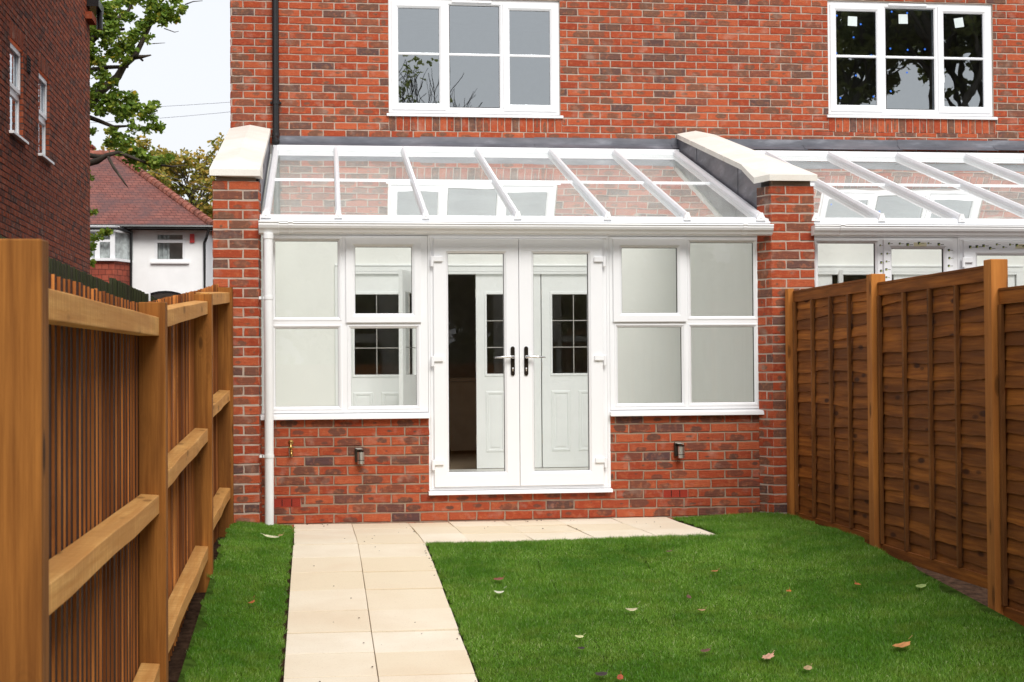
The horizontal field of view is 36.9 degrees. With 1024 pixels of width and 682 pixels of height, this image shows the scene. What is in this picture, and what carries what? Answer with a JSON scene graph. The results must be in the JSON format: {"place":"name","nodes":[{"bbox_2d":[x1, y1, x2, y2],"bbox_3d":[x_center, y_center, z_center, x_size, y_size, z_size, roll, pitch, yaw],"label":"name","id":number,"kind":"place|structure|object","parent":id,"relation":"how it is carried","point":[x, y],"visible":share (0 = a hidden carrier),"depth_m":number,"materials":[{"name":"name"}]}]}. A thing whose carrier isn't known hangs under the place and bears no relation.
{"place":"outdoors","nodes":[
{"label":"outdoors","id":0,"kind":"place"},
{"bbox_2d":[91,112,224,122],"bbox_3d":[-7.596,-5.483,35.438,12.650,1.918,0.008,0,-1,-26],"label":"overhead cable","id":1,"kind":"object","parent":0,"point":[166,117],"visible":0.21,"depth_m":35.40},
{"bbox_2d":[90,0,230,203],"label":"sky","id":2,"kind":"structure","parent":0,"point":[189,66],"materials":[{"name":"white"}]},
{"bbox_2d":[178,524,290,681],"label":"lawn","id":3,"kind":"structure","parent":0,"point":[201,624],"depth_m":8.21,"materials":[{"name":"green plant"}]},
{"bbox_2d":[283,543,477,681],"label":"path","id":4,"kind":"structure","parent":0,"point":[332,598],"depth_m":8.39,"materials":[{"name":"beige stone"}]},
{"bbox_2d":[306,520,576,681],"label":"soil crumbs","id":5,"kind":"object","parent":4,"relation":"on","point":[431,560],"visible":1,"depth_m":10.59,"materials":[{"name":"brown soil"}]},
{"bbox_2d":[294,517,712,544],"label":"patio","id":6,"kind":"structure","parent":0,"point":[392,533],"depth_m":11.41,"materials":[{"name":"beige stone"}]},
{"bbox_2d":[168,510,1023,681],"bbox_3d":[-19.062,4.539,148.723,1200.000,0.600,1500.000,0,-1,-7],"label":"ground","id":7,"kind":"structure","parent":0,"point":[970,590],"depth_m":8.89,"materials":[{"name":"green plant"}]},
{"bbox_2d":[0,0,103,273],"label":"side building","id":8,"kind":"structure","parent":7,"relation":"on","point":[44,119],"depth_m":20.74,"materials":[{"name":"red brick"}]},
{"bbox_2d":[9,42,28,144],"bbox_3d":[-5.983,-3.001,18.493,0.155,1.145,0.960,0,-1,-7],"label":"window","id":9,"kind":"structure","parent":8,"relation":"in","point":[14,53],"depth_m":18.65,"materials":[{"name":"white plastic"}]},
{"bbox_2d":[38,73,54,164],"bbox_3d":[-6.223,-2.964,20.362,0.155,1.145,0.930,0,-1,-7],"label":"window","id":10,"kind":"structure","parent":8,"relation":"in","point":[42,84],"depth_m":20.56,"materials":[{"name":"white plastic"}]},
{"bbox_2d":[0,235,156,302],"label":"weathered fence","id":11,"kind":"object","parent":7,"relation":"on","point":[115,287],"visible":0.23,"depth_m":10.78,"materials":[{"name":"green wood"}]},
{"bbox_2d":[0,239,233,681],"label":"wooden fence","id":12,"kind":"object","parent":7,"relation":"on","point":[116,436],"visible":0.98,"depth_m":5.27,"materials":[{"name":"brown wood"}]},
{"bbox_2d":[90,0,202,267],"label":"oak tree","id":13,"kind":"object","parent":7,"relation":"on","point":[163,14],"visible":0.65,"depth_m":28.41,"materials":[{"name":"green plant"}]},
{"bbox_2d":[90,144,212,298],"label":"white house","id":14,"kind":"structure","parent":7,"relation":"on","point":[158,243],"depth_m":40.28,"materials":[{"name":"paint"}]},
{"bbox_2d":[90,225,132,262],"bbox_3d":[-11.092,-2.499,39.609,2.500,0.908,0.780,0,-1,-7],"label":"bay window","id":15,"kind":"structure","parent":14,"relation":"in","point":[116,247],"depth_m":39.60,"materials":[{"name":"white plastic"}]},
{"bbox_2d":[150,232,188,263],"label":"window","id":16,"kind":"structure","parent":14,"relation":"in","point":[169,246],"depth_m":40.40,"materials":[{"name":"white plastic"}]},
{"bbox_2d":[95,132,223,218],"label":"autumn tree","id":17,"kind":"object","parent":7,"relation":"on","point":[200,176],"visible":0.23,"depth_m":57.51,"materials":[{"name":"green plant"}]},
{"bbox_2d":[209,125,270,522],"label":"party wall","id":18,"kind":"structure","parent":7,"relation":"on","point":[238,168],"depth_m":11.84,"materials":[{"name":"red brick"}]},
{"bbox_2d":[292,540,428,681],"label":"paving joints","id":19,"kind":"object","parent":7,"relation":"on","point":[367,606],"visible":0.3,"depth_m":8.79,"materials":[{"name":"grey concrete"}]},
{"bbox_2d":[258,145,773,528],"bbox_3d":[-0.093,-0.229,13.758,4.210,3.527,3.540,0,-1,-7],"label":"conservatory","id":20,"kind":"object","parent":7,"relation":"on","point":[432,208],"visible":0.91,"depth_m":12.31,"materials":[{"name":"red brick"}]},
{"bbox_2d":[288,440,293,456],"bbox_3d":[-1.718,0.835,11.956,0.048,0.125,0.109,0,-1,-7],"label":"garden tap","id":21,"kind":"object","parent":20,"relation":"attached to","point":[290,442],"visible":1,"depth_m":11.95,"materials":[{"name":"gold metal"}]},
{"bbox_2d":[261,235,429,419],"bbox_3d":[-1.318,-0.109,12.087,1.323,1.444,0.137,0,-1,-7],"label":"window","id":22,"kind":"structure","parent":20,"relation":"in","point":[347,319],"depth_m":12.08,"materials":[{"name":"white plastic"}]},
{"bbox_2d":[355,448,364,463],"bbox_3d":[-1.193,0.899,12.028,0.061,0.124,0.106,0,-1,-25],"label":"wall light","id":23,"kind":"object","parent":20,"relation":"attached to","point":[359,455],"visible":1,"depth_m":11.99,"materials":[{"name":"metal"}]},
{"bbox_2d":[430,239,519,486],"bbox_3d":[-0.293,0.171,12.179,0.704,1.966,0.127,0,-1,-7],"label":"door","id":24,"kind":"structure","parent":20,"relation":"in","point":[510,476],"depth_m":12.18,"materials":[{"name":"white plastic"}]},
{"bbox_2d":[518,239,607,485],"bbox_3d":[0.409,0.168,12.269,0.702,1.966,0.127,0,-1,-7],"label":"door","id":25,"kind":"structure","parent":20,"relation":"in","point":[592,248],"depth_m":12.27,"materials":[{"name":"white plastic"}]},
{"bbox_2d":[674,442,684,457],"bbox_3d":[1.347,0.878,12.355,0.061,0.124,0.106,0,-1,-25],"label":"wall light","id":26,"kind":"object","parent":20,"relation":"attached to","point":[679,450],"visible":1,"depth_m":12.32,"materials":[{"name":"metal"}]},
{"bbox_2d":[609,237,763,415],"bbox_3d":[1.436,-0.121,12.440,1.327,1.444,0.137,0,-1,-7],"label":"window","id":27,"kind":"structure","parent":20,"relation":"in","point":[682,319],"depth_m":12.41,"materials":[{"name":"white plastic"}]},
{"bbox_2d":[230,0,1023,468],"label":"brick house","id":28,"kind":"structure","parent":7,"relation":"on","point":[944,76],"depth_m":15.78,"materials":[{"name":"red brick"}]},
{"bbox_2d":[351,274,408,412],"bbox_3d":[-1.356,0.307,15.389,0.666,1.965,0.051,0,-1,-7],"label":"inner door","id":29,"kind":"structure","parent":28,"relation":"in","point":[383,389],"depth_m":15.38,"materials":[{"name":"white paint"}]},
{"bbox_2d":[398,269,415,404],"bbox_3d":[-1.011,0.300,15.101,0.051,1.965,0.666,-1,-1,11],"label":"inner door","id":30,"kind":"structure","parent":28,"relation":"in","point":[407,382],"depth_m":14.86,"materials":[{"name":"white paint"}]},
{"bbox_2d":[387,0,562,118],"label":"window","id":31,"kind":"structure","parent":28,"relation":"in","point":[443,109],"depth_m":15.58,"materials":[{"name":"white plastic"}]},
{"bbox_2d":[475,274,541,467],"bbox_3d":[-0.037,0.301,15.558,0.666,1.965,0.051,0,-1,-7],"label":"inner door","id":32,"kind":"structure","parent":28,"relation":"in","point":[489,387],"depth_m":15.52,"materials":[{"name":"white paint"}]},
{"bbox_2d":[541,274,587,466],"bbox_3d":[0.628,0.298,15.643,0.666,1.965,0.051,0,-1,-7],"label":"inner door","id":33,"kind":"structure","parent":28,"relation":"in","point":[564,395],"depth_m":15.61,"materials":[{"name":"white paint"}]},
{"bbox_2d":[818,275,831,286],"bbox_3d":[3.008,0.288,15.949,0.666,1.965,0.051,0,-1,-7],"label":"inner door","id":34,"kind":"structure","parent":28,"relation":"in","point":[823,280],"depth_m":15.99,"materials":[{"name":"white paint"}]},
{"bbox_2d":[838,270,842,282],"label":"inner door","id":35,"kind":"structure","parent":28,"relation":"in","point":[840,274],"depth_m":15.35,"materials":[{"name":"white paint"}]},
{"bbox_2d":[892,275,920,279],"bbox_3d":[4.327,0.282,16.118,0.666,1.965,0.051,0,-1,-7],"label":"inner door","id":36,"kind":"structure","parent":28,"relation":"in","point":[894,277],"depth_m":16.09,"materials":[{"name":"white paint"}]},
{"bbox_2d":[827,1,997,119],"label":"window","id":37,"kind":"structure","parent":28,"relation":"in","point":[938,111],"depth_m":16.18,"materials":[{"name":"white plastic"}]},
{"bbox_2d":[1008,275,1014,286],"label":"inner door","id":38,"kind":"structure","parent":28,"relation":"in","point":[1011,278],"depth_m":16.25,"materials":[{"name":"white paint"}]},
{"bbox_2d":[677,131,816,513],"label":"party wall","id":39,"kind":"structure","parent":7,"relation":"on","point":[778,194],"depth_m":12.41,"materials":[{"name":"red brick"}]},
{"bbox_2d":[755,150,1023,286],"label":"conservatory","id":40,"kind":"object","parent":7,"relation":"on","point":[962,210],"visible":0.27,"depth_m":13.35,"materials":[{"name":"white plastic"}]},
{"bbox_2d":[814,237,1023,286],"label":"window","id":41,"kind":"structure","parent":40,"relation":"in","point":[882,246],"depth_m":12.65,"materials":[{"name":"white plastic"}]},
{"bbox_2d":[962,241,1023,268],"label":"door","id":42,"kind":"structure","parent":40,"relation":"in","point":[969,259],"depth_m":12.74,"materials":[{"name":"white plastic"}]},
{"bbox_2d":[785,259,1023,625],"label":"lap fence","id":43,"kind":"object","parent":7,"relation":"on","point":[905,419],"visible":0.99,"depth_m":9.79,"materials":[{"name":"brown wood"}]},
{"bbox_2d":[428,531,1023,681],"bbox_3d":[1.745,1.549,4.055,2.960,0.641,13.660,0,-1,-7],"label":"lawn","id":44,"kind":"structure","parent":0,"point":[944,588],"depth_m":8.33,"materials":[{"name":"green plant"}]},
{"bbox_2d":[595,669,608,675],"bbox_3d":[0.425,1.553,7.204,0.077,0.022,0.041,1,14,-28],"label":"fallen leaf","id":45,"kind":"object","parent":44,"relation":"on","point":[600,673],"visible":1,"depth_m":7.21,"materials":[{"name":"grey plant"}]},
{"bbox_2d":[762,651,773,658],"bbox_3d":[1.264,1.543,7.555,0.087,0.018,0.049,-15,20,-34],"label":"fallen leaf","id":46,"kind":"object","parent":44,"relation":"on","point":[768,656],"visible":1,"depth_m":7.56,"materials":[{"name":"pink plant"}]},
{"bbox_2d":[804,664,811,669],"bbox_3d":[1.421,1.559,7.354,0.035,0.015,0.067,24,22,38],"label":"fallen leaf","id":47,"kind":"object","parent":44,"relation":"on","point":[807,667],"visible":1,"depth_m":7.36,"materials":[{"name":"beige plant"}]},
{"bbox_2d":[892,641,910,646],"bbox_3d":[1.979,1.519,7.768,0.120,0.042,0.065,-7,7,-22],"label":"fallen leaf","id":48,"kind":"object","parent":44,"relation":"on","point":[903,644],"visible":1,"depth_m":7.77,"materials":[{"name":"orange plant"}]},
{"bbox_2d":[687,515,826,533],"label":"lawn","id":49,"kind":"structure","parent":0,"point":[740,528],"depth_m":11.40,"materials":[{"name":"green plant"}]}
]}

